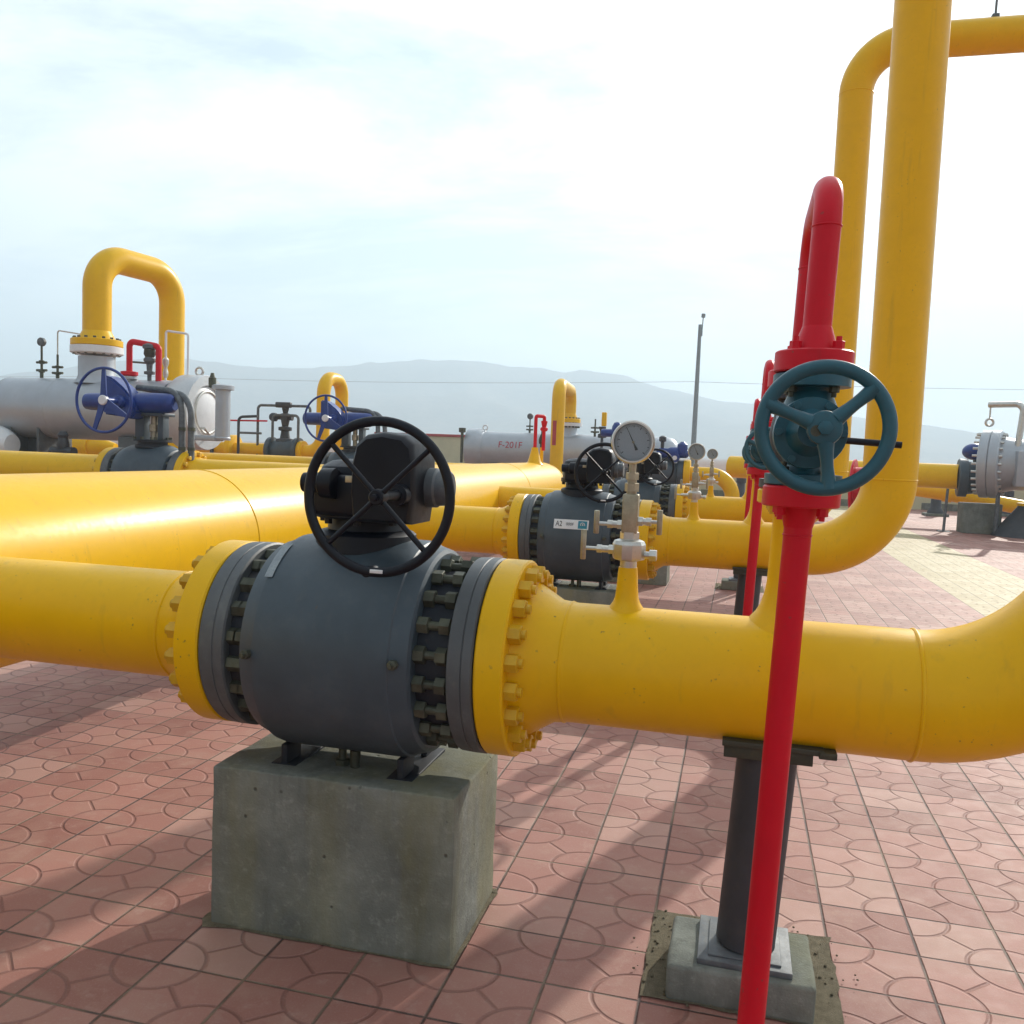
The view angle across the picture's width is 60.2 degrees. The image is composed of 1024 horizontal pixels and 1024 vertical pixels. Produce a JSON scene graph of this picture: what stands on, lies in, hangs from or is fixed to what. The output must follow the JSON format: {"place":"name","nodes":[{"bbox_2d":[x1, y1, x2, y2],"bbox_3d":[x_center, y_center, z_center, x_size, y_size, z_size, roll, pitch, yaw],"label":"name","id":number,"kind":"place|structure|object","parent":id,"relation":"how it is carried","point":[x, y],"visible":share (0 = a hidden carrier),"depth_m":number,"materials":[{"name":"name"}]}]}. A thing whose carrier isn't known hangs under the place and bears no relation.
{"place":"outdoors","nodes":[
{"label":"outdoors","id":0,"kind":"place"},
{"bbox_2d":[109,440,727,496],"bbox_3d":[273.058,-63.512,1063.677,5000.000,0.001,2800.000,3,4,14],"label":"ground","id":1,"kind":"structure","parent":0,"point":[720,464],"depth_m":229.00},
{"bbox_2d":[690,313,705,466],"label":"light mast","id":2,"kind":"object","parent":1,"relation":"on","point":[695,403],"visible":0.94,"depth_m":58.32,"materials":[{"name":"grey metal"}]},
{"bbox_2d":[374,432,464,462],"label":"side wall","id":3,"kind":"structure","parent":0,"point":[448,445],"depth_m":47.05,"materials":[{"name":"concrete"}]},
{"bbox_2d":[0,506,1023,1023],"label":"pavement","id":4,"kind":"structure","parent":0,"point":[902,886],"depth_m":3.10,"materials":[{"name":"tile"}]},
{"bbox_2d":[202,888,497,968],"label":"soil","id":5,"kind":"structure","parent":4,"relation":"on","point":[206,921],"depth_m":2.59,"materials":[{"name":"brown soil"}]},
{"bbox_2d":[211,733,497,965],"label":"concrete plinth","id":6,"kind":"structure","parent":4,"relation":"on","point":[322,847],"depth_m":2.55,"materials":[{"name":"grey concrete"}]},
{"bbox_2d":[198,416,505,781],"bbox_3d":[-0.448,0.253,2.631,0.830,1.050,0.791,3,4,14],"label":"ball valve","id":7,"kind":"object","parent":6,"relation":"on","point":[352,627],"visible":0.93,"depth_m":2.43,"materials":[{"name":"grey paint"}]},
{"bbox_2d":[554,580,616,604],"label":"concrete plinth","id":8,"kind":"structure","parent":4,"relation":"on","point":[585,592],"depth_m":6.20,"materials":[{"name":"grey concrete"}]},
{"bbox_2d":[518,442,641,589],"bbox_3d":[0.498,0.028,6.315,0.830,1.050,0.791,3,4,14],"label":"ball valve","id":9,"kind":"object","parent":8,"relation":"on","point":[553,524],"visible":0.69,"depth_m":6.14,"materials":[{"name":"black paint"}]},
{"bbox_2d":[601,422,622,482],"bbox_3d":[2.468,-1.132,22.050,0.560,2.233,0.300,3,4,14],"label":"actuator","id":10,"kind":"object","parent":4,"relation":"on","point":[606,432],"visible":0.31,"depth_m":21.91,"materials":[{"name":"blue paint"}]},
{"bbox_2d":[607,566,669,585],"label":"concrete plinth","id":11,"kind":"structure","parent":4,"relation":"on","point":[661,578],"depth_m":9.86,"materials":[{"name":"grey concrete"}]},
{"bbox_2d":[602,448,676,516],"bbox_3d":[1.444,-0.197,9.999,0.830,1.050,0.791,3,4,14],"label":"ball valve","id":12,"kind":"object","parent":11,"relation":"on","point":[662,494],"visible":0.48,"depth_m":9.77,"materials":[{"name":"black paint"}]},
{"bbox_2d":[683,460,739,496],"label":"diving pipe","id":13,"kind":"object","parent":4,"relation":"on","point":[727,484],"visible":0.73,"depth_m":19.34,"materials":[{"name":"yellow metal"}]},
{"bbox_2d":[736,478,745,496],"bbox_3d":[8.171,-0.862,31.566,0.620,0.780,0.600,3,4,14],"label":"bollard","id":14,"kind":"object","parent":4,"relation":"on","point":[741,482],"visible":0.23,"depth_m":31.43,"materials":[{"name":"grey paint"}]},
{"bbox_2d":[744,464,751,518],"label":"drain pipe","id":15,"kind":"object","parent":4,"relation":"on","point":[748,495],"visible":0.12,"depth_m":9.32,"materials":[{"name":"metal"}]},
{"bbox_2d":[742,444,751,463],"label":"globe valve","id":16,"kind":"object","parent":15,"relation":"on","point":[745,459],"visible":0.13,"depth_m":9.11,"materials":[{"name":"teal paint"}]},
{"bbox_2d":[746,398,760,439],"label":"vent pipe","id":17,"kind":"object","parent":16,"relation":"on","point":[757,402],"visible":0.42,"depth_m":9.27,"materials":[{"name":"red metal"}]},
{"bbox_2d":[742,467,769,615],"bbox_3d":[1.560,0.417,5.686,0.167,1.404,0.166,3,4,14],"label":"drain pipe","id":18,"kind":"object","parent":4,"relation":"on","point":[756,474],"visible":0.54,"depth_m":5.65,"materials":[{"name":"red metal"}]},
{"bbox_2d":[744,427,769,469],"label":"globe valve","id":19,"kind":"object","parent":18,"relation":"on","point":[756,462],"visible":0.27,"depth_m":5.42,"materials":[{"name":"teal paint"}]},
{"bbox_2d":[750,360,773,429],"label":"vent pipe","id":20,"kind":"object","parent":19,"relation":"on","point":[769,366],"visible":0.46,"depth_m":5.59,"materials":[{"name":"red metal"}]},
{"bbox_2d":[737,484,840,1023],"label":"drain pipe","id":21,"kind":"object","parent":4,"relation":"on","point":[797,513],"visible":0.94,"depth_m":1.97,"materials":[{"name":"red metal"}]},
{"bbox_2d":[754,359,897,495],"bbox_3d":[0.643,-0.171,1.855,0.265,0.265,0.336,3,4,14],"label":"globe valve","id":22,"kind":"object","parent":21,"relation":"on","point":[810,433],"visible":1,"depth_m":1.72,"materials":[{"name":"teal paint"}]},
{"bbox_2d":[767,176,854,387],"bbox_3d":[0.721,-0.539,2.130,0.167,0.446,0.606,3,4,14],"label":"vent pipe","id":23,"kind":"object","parent":22,"relation":"on","point":[813,337],"visible":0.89,"depth_m":1.89,"materials":[{"name":"red metal"}]},
{"bbox_2d":[848,459,862,507],"bbox_3d":[6.594,-0.249,16.880,0.336,1.510,1.060,4,5,28],"label":"fire hydrant","id":24,"kind":"object","parent":4,"relation":"on","point":[853,494],"visible":0.18,"depth_m":16.57,"materials":[{"name":"red metal"}]},
{"bbox_2d":[840,490,1023,510],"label":"perimeter wall","id":25,"kind":"structure","parent":4,"relation":"on","point":[920,503],"depth_m":28.65,"materials":[{"name":"concrete"}]},
{"bbox_2d":[922,499,948,516],"bbox_3d":[12.186,-0.296,25.398,0.620,0.820,0.600,3,4,14],"label":"bollard","id":26,"kind":"object","parent":4,"relation":"on","point":[935,509],"visible":0.56,"depth_m":25.26,"materials":[{"name":"grey paint"}]},
{"bbox_2d":[936,489,949,531],"bbox_3d":[9.535,-0.042,19.475,0.250,0.952,0.200,3,4,14],"label":"prop stand","id":27,"kind":"object","parent":4,"relation":"on","point":[945,511],"visible":1,"depth_m":19.45,"materials":[{"name":"grey metal"}]},
{"bbox_2d":[916,487,1023,512],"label":"sloping pipe","id":28,"kind":"object","parent":4,"relation":"on","point":[1009,505],"visible":0.37,"depth_m":20.78,"materials":[{"name":"yellow metal"}]},
{"bbox_2d":[956,502,1002,533],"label":"filter block","id":29,"kind":"structure","parent":4,"relation":"on","point":[974,518],"depth_m":19.19,"materials":[{"name":"concrete"}]},
{"bbox_2d":[971,401,1023,531],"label":"filter vessel","id":30,"kind":"object","parent":4,"relation":"on","point":[999,464],"visible":1,"depth_m":18.67,"materials":[{"name":"silver metal"}]},
{"bbox_2d":[726,456,975,496],"bbox_3d":[7.903,-0.934,20.940,5.665,0.840,0.853,5,5,35],"label":"inlet line","id":31,"kind":"object","parent":30,"relation":"attached to","point":[958,476],"visible":0.44,"depth_m":19.55,"materials":[{"name":"yellow paint"}]},
{"bbox_2d":[962,443,978,461],"bbox_3d":[10.445,-1.211,19.997,0.504,0.683,0.420,3,4,14],"label":"blue actuator","id":32,"kind":"object","parent":30,"relation":"attached to","point":[968,450],"visible":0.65,"depth_m":19.89,"materials":[{"name":"paint"}]},
{"bbox_2d":[990,503,1023,538],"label":"cone base","id":33,"kind":"object","parent":4,"relation":"on","point":[1011,525],"visible":1,"depth_m":18.64,"materials":[{"name":"grey paint"}]},
{"bbox_2d":[1002,491,1014,516],"bbox_3d":[14.932,-0.272,26.659,0.620,0.800,0.600,3,4,14],"label":"bollard","id":34,"kind":"object","parent":4,"relation":"on","point":[1009,494],"visible":0.25,"depth_m":26.49,"materials":[{"name":"grey paint"}]},
{"bbox_2d":[0,358,1023,463],"bbox_3d":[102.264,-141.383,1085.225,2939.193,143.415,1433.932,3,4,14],"label":"mountains","id":35,"kind":"structure","parent":0,"point":[467,395],"depth_m":1246.51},
{"bbox_2d":[0,0,1023,438],"label":"sky","id":36,"kind":"structure","parent":0,"point":[554,185],"materials":[{"name":"white"}]},
{"bbox_2d":[49,376,1021,389],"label":"power line","id":37,"kind":"object","parent":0,"point":[580,382],"visible":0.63,"depth_m":175.22,"materials":[{"name":"black metal"}]},
{"bbox_2d":[562,472,746,495],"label":"wall","id":38,"kind":"structure","parent":0,"point":[717,490],"depth_m":33.22,"materials":[{"name":"concrete"}]},
{"bbox_2d":[712,583,764,591],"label":"gravel","id":39,"kind":"structure","parent":0,"point":[717,585],"depth_m":9.88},
{"bbox_2d":[721,578,736,589],"bbox_3d":[2.519,0.806,9.812,0.385,0.111,0.282,3,4,14],"label":"concrete footing","id":40,"kind":"object","parent":39,"relation":"on","point":[726,583],"visible":0.46,"depth_m":9.71,"materials":[{"name":"grey concrete"}]},
{"bbox_2d":[729,574,737,580],"bbox_3d":[2.581,0.455,9.780,0.322,0.608,0.235,3,4,14],"label":"pipe support","id":41,"kind":"object","parent":40,"relation":"on","point":[734,577],"visible":0.12,"depth_m":9.76,"materials":[{"name":"grey paint"}]},
{"bbox_2d":[675,14,1023,522],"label":"riser pipe","id":42,"kind":"object","parent":41,"relation":"on","point":[868,65],"visible":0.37,"depth_m":9.18,"materials":[{"name":"yellow metal"}]},
{"bbox_2d":[699,449,719,485],"bbox_3d":[2.204,-0.464,9.862,0.228,0.488,0.089,3,4,14],"label":"pressure gauge","id":43,"kind":"object","parent":42,"relation":"attached to","point":[712,454],"visible":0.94,"depth_m":9.84,"materials":[{"name":"silver metal"}]},
{"bbox_2d":[741,467,747,499],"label":"branch pipe","id":44,"kind":"object","parent":42,"relation":"attached to","point":[744,496],"visible":0.17,"depth_m":9.75,"materials":[{"name":"yellow metal"}]},
{"bbox_2d":[991,0,999,16],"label":"lightning rod","id":45,"kind":"object","parent":42,"relation":"on","point":[995,14],"visible":0.57,"depth_m":8.88,"materials":[{"name":"grey metal"}]},
{"bbox_2d":[632,910,858,1023],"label":"gravel","id":46,"kind":"structure","parent":0,"point":[828,1007],"depth_m":2.49,"materials":[{"name":"beige gravel"}]},
{"bbox_2d":[665,915,816,1023],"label":"concrete footing","id":47,"kind":"object","parent":46,"relation":"on","point":[689,979],"visible":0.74,"depth_m":2.33,"materials":[{"name":"grey concrete"}]},
{"bbox_2d":[697,736,837,979],"bbox_3d":[0.689,0.905,2.412,0.322,0.608,0.235,3,4,14],"label":"pipe support","id":48,"kind":"object","parent":47,"relation":"on","point":[721,940],"visible":0.69,"depth_m":2.36,"materials":[{"name":"grey paint"}]},
{"bbox_2d":[473,559,1023,762],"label":"riser pipe","id":49,"kind":"object","parent":48,"relation":"on","point":[545,654],"visible":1,"depth_m":2.31,"materials":[{"name":"yellow metal"}]},
{"bbox_2d":[580,420,662,567],"bbox_3d":[0.312,-0.013,2.494,0.228,0.488,0.089,3,4,14],"label":"pressure gauge","id":50,"kind":"object","parent":49,"relation":"attached to","point":[632,443],"visible":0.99,"depth_m":2.47,"materials":[{"name":"silver metal"}]},
{"bbox_2d":[749,488,803,633],"bbox_3d":[0.728,0.131,2.396,0.192,0.384,0.184,3,4,14],"label":"branch pipe","id":51,"kind":"object","parent":49,"relation":"attached to","point":[762,616],"visible":0.3,"depth_m":2.37,"materials":[{"name":"yellow metal"}]},
{"bbox_2d":[759,393,901,487],"bbox_3d":[0.832,-0.190,2.331,0.337,0.267,0.201,3,4,14],"label":"lever valve","id":52,"kind":"object","parent":51,"relation":"on","point":[852,441],"visible":0.1,"depth_m":2.23,"materials":[{"name":"grey paint"}]},
{"bbox_3d":[3.280,-0.206,19.830,0.800,0.760,0.500,3,4,14],"label":"valve block","id":53,"kind":"object","parent":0,"visible":0},
{"bbox_2d":[650,436,688,484],"bbox_3d":[3.314,-1.140,19.718,1.220,1.120,0.690,3,4,14],"label":"actuated valve","id":54,"kind":"object","parent":53,"relation":"on","point":[679,451],"visible":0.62,"depth_m":19.47,"materials":[{"name":"grey paint"}]},
{"bbox_3d":[-0.492,-0.940,30.062,0.700,0.500,1.000,3,4,14],"label":"vessel block","id":55,"kind":"object","parent":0,"visible":0},
{"bbox_2d":[459,422,677,478],"bbox_3d":[1.876,-1.992,29.371,7.290,1.930,1.437,3,4,14],"label":"vessel","id":56,"kind":"object","parent":55,"relation":"on","point":[481,446],"visible":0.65,"depth_m":29.31,"materials":[{"name":"silver metal"}]},
{"bbox_2d":[526,413,533,432],"bbox_3d":[0.603,-2.967,29.657,0.240,0.680,0.120,3,4,14],"label":"vessel gauge","id":57,"kind":"object","parent":56,"relation":"on","point":[529,416],"visible":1,"depth_m":29.62,"materials":[{"name":"metal"}]},
{"bbox_2d":[549,378,580,473],"bbox_3d":[1.646,-2.533,27.894,0.718,3.139,3.670,3,4,10],"label":"crossover pipe","id":58,"kind":"object","parent":56,"relation":"attached to","point":[564,400],"visible":0.94,"depth_m":26.17,"materials":[{"name":"yellow metal"}]},
{"bbox_2d":[591,419,598,436],"bbox_3d":[2.361,-2.389,25.104,0.240,0.500,0.120,3,4,14],"label":"instrument stem","id":59,"kind":"object","parent":56,"relation":"on","point":[594,428],"visible":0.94,"depth_m":25.08,"materials":[{"name":"metal"}]},
{"bbox_2d":[598,412,606,447],"bbox_3d":[2.455,-2.136,24.061,0.240,1.150,0.234,3,4,14],"label":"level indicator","id":60,"kind":"object","parent":56,"relation":"on","point":[604,419],"visible":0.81,"depth_m":23.97,"materials":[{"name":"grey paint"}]},
{"bbox_3d":[-5.645,0.112,13.867,0.900,0.300,0.600,3,4,14],"label":"concrete plinth","id":61,"kind":"object","parent":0,"visible":0},
{"bbox_2d":[75,366,186,471],"bbox_3d":[-5.867,-1.115,13.705,1.760,2.152,1.210,3,4,14],"label":"geared valve","id":62,"kind":"object","parent":61,"relation":"on","point":[125,399],"visible":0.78,"depth_m":13.48,"materials":[{"name":"grey paint"}]},
{"bbox_2d":[0,447,116,473],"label":"feed pipe","id":63,"kind":"object","parent":62,"relation":"attached to","point":[17,462],"visible":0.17,"depth_m":14.02,"materials":[{"name":"yellow metal"}]},
{"bbox_2d":[135,385,185,452],"bbox_3d":[-5.453,-0.949,13.732,1.059,2.049,0.120,4,5,29],"label":"cable conduit","id":64,"kind":"object","parent":62,"relation":"attached to","point":[182,415],"visible":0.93,"depth_m":13.47,"materials":[{"name":"metal"}]},
{"bbox_2d":[144,390,195,460],"bbox_3d":[-5.364,-0.947,13.759,1.243,2.049,0.119,5,5,31],"label":"cable conduit","id":65,"kind":"object","parent":62,"relation":"attached to","point":[185,398],"visible":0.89,"depth_m":13.43,"materials":[{"name":"metal"}]},
{"bbox_2d":[173,451,323,469],"bbox_3d":[-2.474,-0.407,13.021,5.220,0.810,0.810,3,4,14],"label":"feed pipe","id":66,"kind":"object","parent":62,"relation":"attached to","point":[199,461],"visible":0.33,"depth_m":13.30,"materials":[{"name":"yellow metal"}]},
{"bbox_3d":[-3.465,-0.182,19.185,0.900,0.300,0.600,3,4,14],"label":"concrete plinth","id":67,"kind":"object","parent":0,"visible":0},
{"bbox_2d":[302,394,371,463],"bbox_3d":[-3.687,-1.409,19.022,1.760,2.152,1.210,3,4,14],"label":"geared valve","id":68,"kind":"object","parent":67,"relation":"on","point":[332,416],"visible":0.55,"depth_m":18.82,"materials":[{"name":"grey paint"}]},
{"bbox_2d":[201,452,312,463],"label":"feed pipe","id":69,"kind":"object","parent":68,"relation":"attached to","point":[261,458],"visible":0.02,"depth_m":19.49,"materials":[{"name":"yellow metal"}]},
{"bbox_2d":[72,439,117,453],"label":"capped pipe","id":70,"kind":"object","parent":69,"relation":"attached to","point":[83,446],"visible":0.24,"depth_m":20.84,"materials":[{"name":"yellow metal"}]},
{"bbox_2d":[340,406,379,432],"bbox_3d":[-3.273,-1.243,19.049,1.059,2.049,0.120,4,5,29],"label":"cable conduit","id":71,"kind":"object","parent":68,"relation":"attached to","point":[360,410],"visible":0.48,"depth_m":18.93,"materials":[{"name":"metal"}]},
{"bbox_2d":[347,411,386,431],"bbox_3d":[-3.185,-1.242,19.077,1.243,2.049,0.119,5,5,31],"label":"cable conduit","id":72,"kind":"object","parent":68,"relation":"attached to","point":[383,427],"visible":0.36,"depth_m":18.78,"materials":[{"name":"metal"}]},
{"bbox_3d":[-1.036,0.581,8.679,0.700,0.440,0.400,3,4,14],"label":"header block","id":73,"kind":"object","parent":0,"visible":0},
{"bbox_2d":[0,462,565,667],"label":"header pipe","id":74,"kind":"object","parent":73,"relation":"on","point":[180,520],"visible":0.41,"depth_m":4.42,"materials":[{"name":"yellow metal"}]},
{"bbox_2d":[0,540,256,720],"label":"inlet pipe","id":75,"kind":"object","parent":74,"relation":"attached to","point":[127,619],"visible":0.55,"depth_m":2.77,"materials":[{"name":"yellow metal"}]},
{"bbox_2d":[405,494,528,558],"bbox_3d":[-0.520,0.117,6.657,1.300,0.568,0.568,3,4,14],"label":"inlet pipe","id":76,"kind":"object","parent":74,"relation":"attached to","point":[491,530],"visible":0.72,"depth_m":6.44,"materials":[{"name":"yellow metal"}]},
{"bbox_2d":[526,414,547,464],"bbox_3d":[0.377,-1.125,13.678,0.300,0.773,0.350,3,4,14],"label":"header vent","id":77,"kind":"object","parent":74,"relation":"on","point":[534,456],"visible":0.98,"depth_m":13.62,"materials":[{"name":"red metal"}]},
{"bbox_2d":[539,431,542,462],"bbox_3d":[0.470,-0.950,14.042,0.110,0.750,0.107,3,4,14],"label":"header vent stub","id":78,"kind":"object","parent":74,"relation":"attached to","point":[541,452],"visible":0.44,"depth_m":14.01,"materials":[{"name":"yellow paint"}]},
{"bbox_2d":[498,484,602,507],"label":"inlet pipe","id":79,"kind":"object","parent":74,"relation":"attached to","point":[506,493],"visible":0.05,"depth_m":10.30,"materials":[{"name":"yellow metal"}]},
{"bbox_3d":[1.573,1.031,6.128,0.385,0.111,0.282,3,4,14],"label":"concrete footing","id":80,"kind":"object","parent":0,"visible":0},
{"bbox_2d":[732,567,767,615],"bbox_3d":[1.635,0.680,6.096,0.322,0.608,0.235,3,4,14],"label":"pipe support","id":81,"kind":"object","parent":80,"relation":"on","point":[740,590],"visible":0.22,"depth_m":6.03,"materials":[{"name":"grey paint"}]},
{"bbox_2d":[637,0,952,579],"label":"riser pipe","id":82,"kind":"object","parent":81,"relation":"on","point":[868,523],"visible":0.76,"depth_m":5.67,"materials":[{"name":"yellow metal"}]},
{"bbox_2d":[674,443,708,501],"bbox_3d":[1.258,-0.238,6.178,0.228,0.488,0.089,3,4,14],"label":"pressure gauge","id":83,"kind":"object","parent":82,"relation":"attached to","point":[696,452],"visible":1,"depth_m":6.15,"materials":[{"name":"silver metal"}]},
{"bbox_2d":[743,470,763,525],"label":"branch pipe","id":84,"kind":"object","parent":82,"relation":"attached to","point":[747,519],"visible":0.32,"depth_m":6.06,"materials":[{"name":"yellow metal"}]},
{"bbox_3d":[-5.838,-0.788,22.653,0.900,0.860,0.600,3,4,14],"label":"regulator block","id":85,"kind":"object","parent":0,"visible":0},
{"bbox_2d":[256,402,311,455],"bbox_3d":[-5.793,-1.729,22.584,1.528,2.130,0.680,3,4,14],"label":"regulator","id":86,"kind":"object","parent":85,"relation":"on","point":[284,444],"visible":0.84,"depth_m":22.40,"materials":[{"name":"grey paint"}]},
{"bbox_2d":[195,435,263,454],"bbox_3d":[-7.276,-1.646,22.970,2.170,0.720,0.720,3,4,14],"label":"inlet stub","id":87,"kind":"object","parent":86,"relation":"attached to","point":[227,446],"visible":0.4,"depth_m":22.71,"materials":[{"name":"yellow paint"}]},
{"bbox_2d":[210,420,267,452],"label":"pipe","id":88,"kind":"object","parent":87,"relation":"attached to","point":[211,450],"visible":0.09,"depth_m":22.55,"materials":[{"name":"red metal"}]},
{"bbox_2d":[295,372,347,456],"bbox_3d":[-4.860,-2.373,22.822,0.800,2.450,1.540,3,4,14],"label":"outlet pipe","id":89,"kind":"object","parent":86,"relation":"attached to","point":[328,381],"visible":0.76,"depth_m":22.27,"materials":[{"name":"yellow metal"}]},
{"bbox_3d":[-9.575,-0.594,17.936,1.100,0.840,1.000,3,4,14],"label":"vessel block","id":90,"kind":"object","parent":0,"visible":0},
{"bbox_2d":[0,344,234,451],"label":"separator vessel","id":91,"kind":"object","parent":90,"relation":"on","point":[37,414],"visible":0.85,"depth_m":17.06,"materials":[{"name":"silver metal"}]},
{"bbox_2d":[0,426,19,450],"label":"vessel","id":92,"kind":"object","parent":91,"relation":"attached to","point":[9,440],"visible":0.64,"depth_m":17.27,"materials":[{"name":"silver paint"}]},
{"bbox_2d":[36,337,47,377],"bbox_3d":[-9.443,-3.080,17.750,0.240,0.833,0.120,3,4,14],"label":"vessel gauge","id":93,"kind":"object","parent":91,"relation":"on","point":[41,342],"visible":0.96,"depth_m":17.72,"materials":[{"name":"metal"}]},
{"bbox_2d":[48,431,77,453],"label":"drain valve","id":94,"kind":"object","parent":91,"relation":"attached to","point":[63,444],"visible":0.66,"depth_m":16.95,"materials":[{"name":"grey paint"}]},
{"bbox_2d":[52,330,79,377],"bbox_3d":[-8.849,-3.124,17.595,0.702,0.986,0.120,3,4,14],"label":"vessel gauge","id":95,"kind":"object","parent":91,"relation":"on","point":[57,373],"visible":0.94,"depth_m":17.64,"materials":[{"name":"metal"}]},
{"bbox_2d":[70,247,184,447],"bbox_3d":[-7.941,-3.048,18.291,1.001,4.605,2.741,3,4,14],"label":"crossover pipe","id":96,"kind":"object","parent":91,"relation":"attached to","point":[104,268],"visible":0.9,"depth_m":17.74,"materials":[{"name":"yellow metal"}]},
{"bbox_2d":[120,339,161,380],"bbox_3d":[-7.128,-2.856,17.015,0.868,0.942,0.320,3,4,14],"label":"relief loop","id":97,"kind":"object","parent":91,"relation":"attached to","point":[149,360],"visible":0.91,"depth_m":16.93,"materials":[{"name":"red paint"}]},
{"bbox_2d":[162,330,188,379],"bbox_3d":[-6.586,-3.045,17.329,0.582,1.035,0.120,3,4,14],"label":"impulse line","id":98,"kind":"object","parent":91,"relation":"attached to","point":[165,361],"visible":0.94,"depth_m":17.34,"materials":[{"name":"silver metal"}]},
{"bbox_2d":[193,386,214,435],"bbox_3d":[-5.781,-1.892,16.883,0.244,1.100,1.100,3,4,14],"label":"closure door","id":99,"kind":"structure","parent":91,"relation":"in","point":[204,399],"depth_m":16.76,"materials":[{"name":"silver metal"}]},
{"bbox_3d":[-6.951,-0.849,22.935,0.500,0.860,0.600,3,4,14],"label":"regulator block","id":100,"kind":"object","parent":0,"visible":0},
{"bbox_2d":[237,415,261,453],"bbox_3d":[-6.701,-1.535,22.519,0.685,1.885,0.067,3,4,14],"label":"test riser","id":101,"kind":"object","parent":100,"relation":"attached to","point":[239,432],"visible":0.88,"depth_m":22.51,"materials":[{"name":"grey paint"}]}
]}

